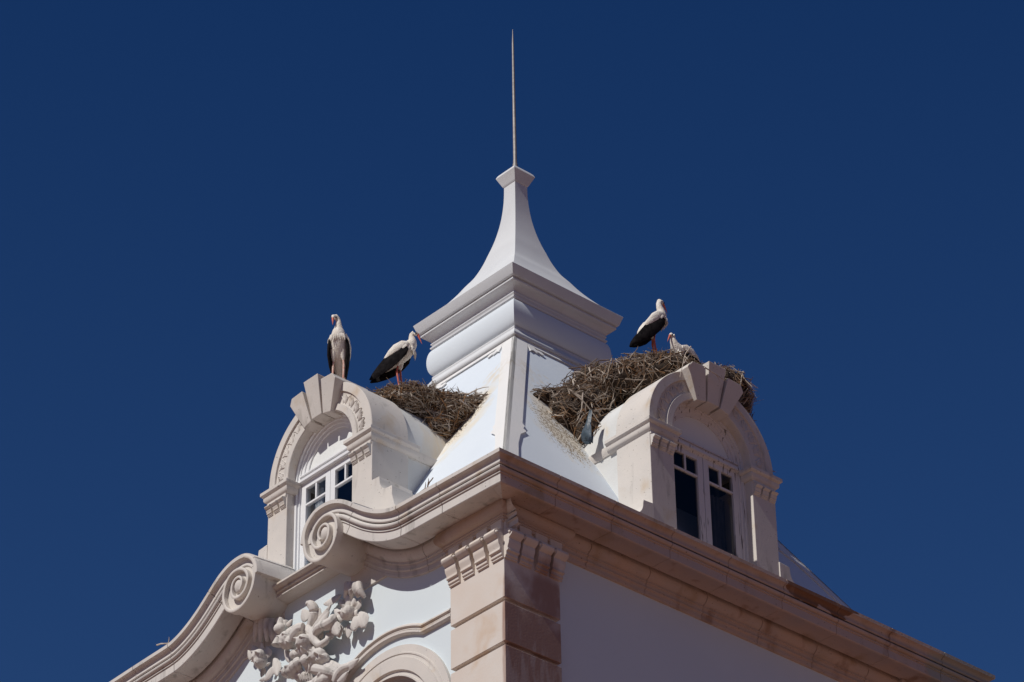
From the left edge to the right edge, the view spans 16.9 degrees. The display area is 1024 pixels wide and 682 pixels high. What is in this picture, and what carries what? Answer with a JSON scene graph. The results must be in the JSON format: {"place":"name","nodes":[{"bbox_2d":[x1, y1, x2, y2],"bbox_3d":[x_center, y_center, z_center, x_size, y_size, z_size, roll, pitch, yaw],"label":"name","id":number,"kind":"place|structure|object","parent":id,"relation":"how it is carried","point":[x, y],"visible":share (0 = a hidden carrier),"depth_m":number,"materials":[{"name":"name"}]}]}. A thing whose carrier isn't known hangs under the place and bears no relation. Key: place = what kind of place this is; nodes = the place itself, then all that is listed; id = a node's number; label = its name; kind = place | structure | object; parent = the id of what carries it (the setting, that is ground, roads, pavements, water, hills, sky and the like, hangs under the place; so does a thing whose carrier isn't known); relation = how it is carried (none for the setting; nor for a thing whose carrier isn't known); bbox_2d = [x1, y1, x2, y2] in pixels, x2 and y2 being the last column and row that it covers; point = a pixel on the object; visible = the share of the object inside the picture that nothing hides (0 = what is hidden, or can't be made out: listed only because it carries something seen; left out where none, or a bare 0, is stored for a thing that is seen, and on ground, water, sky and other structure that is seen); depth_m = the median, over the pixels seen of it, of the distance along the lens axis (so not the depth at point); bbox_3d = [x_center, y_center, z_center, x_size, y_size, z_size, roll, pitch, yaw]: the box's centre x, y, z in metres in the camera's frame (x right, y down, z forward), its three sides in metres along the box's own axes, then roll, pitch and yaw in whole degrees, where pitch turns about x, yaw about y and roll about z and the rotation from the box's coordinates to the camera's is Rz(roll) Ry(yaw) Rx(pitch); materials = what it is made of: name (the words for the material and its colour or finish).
{"place":"outdoors","nodes":[
{"label":"outdoors","id":0,"kind":"place"},
{"bbox_2d":[0,0,1023,681],"label":"sky","id":1,"kind":"structure","parent":0,"point":[822,201],"materials":[{"name":"blue"}]},
{"bbox_2d":[110,29,994,681],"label":"corner building","id":2,"kind":"structure","parent":0,"point":[524,537],"depth_m":49.91,"materials":[{"name":"paint"}]},
{"bbox_2d":[327,314,350,379],"bbox_3d":[-2.611,0.171,52.043,0.367,1.181,0.489,-3,-34,3],"label":"stork","id":3,"kind":"object","parent":2,"relation":"on","point":[338,350],"visible":0.91,"depth_m":51.92,"materials":[{"name":"white"}]},
{"bbox_2d":[366,377,490,439],"bbox_3d":[-1.586,1.246,52.017,1.610,1.065,2.712,55,-63,-51],"label":"stork nest","id":4,"kind":"object","parent":2,"relation":"on","point":[444,413],"visible":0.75,"depth_m":51.64,"materials":[{"name":"brown wood"}]},
{"bbox_2d":[369,331,421,384],"bbox_3d":[-1.761,0.306,52.303,0.806,1.036,0.351,-5,-34,6],"label":"stork","id":5,"kind":"object","parent":4,"relation":"on","point":[395,361],"visible":0.99,"depth_m":52.23,"materials":[{"name":"white"}]},
{"bbox_2d":[530,346,773,471],"bbox_3d":[2.181,1.011,52.140,3.392,2.304,2.741,26,-42,-34],"label":"stork nest","id":6,"kind":"object","parent":2,"relation":"on","point":[601,390],"visible":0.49,"depth_m":51.58,"materials":[{"name":"brown wood"}]},
{"bbox_2d":[581,409,592,443],"bbox_3d":[1.108,1.271,50.804,0.099,0.617,0.240,26,-42,-34],"label":"plastic rag","id":7,"kind":"object","parent":6,"relation":"hanging from","point":[586,436],"visible":1,"depth_m":50.73,"materials":[{"name":"blue plastic"}]},
{"bbox_2d":[629,299,667,351],"bbox_3d":[2.106,-0.210,52.315,0.733,1.115,0.354,15,-37,-22],"label":"stork","id":8,"kind":"object","parent":6,"relation":"on","point":[652,325],"visible":0.93,"depth_m":52.17,"materials":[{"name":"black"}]},
{"bbox_2d":[667,333,700,363],"bbox_3d":[2.647,0.257,51.977,0.327,0.530,0.968,-26,-41,33],"label":"stork","id":9,"kind":"object","parent":6,"relation":"on","point":[675,345],"visible":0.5,"depth_m":51.78,"materials":[{"name":"white"}]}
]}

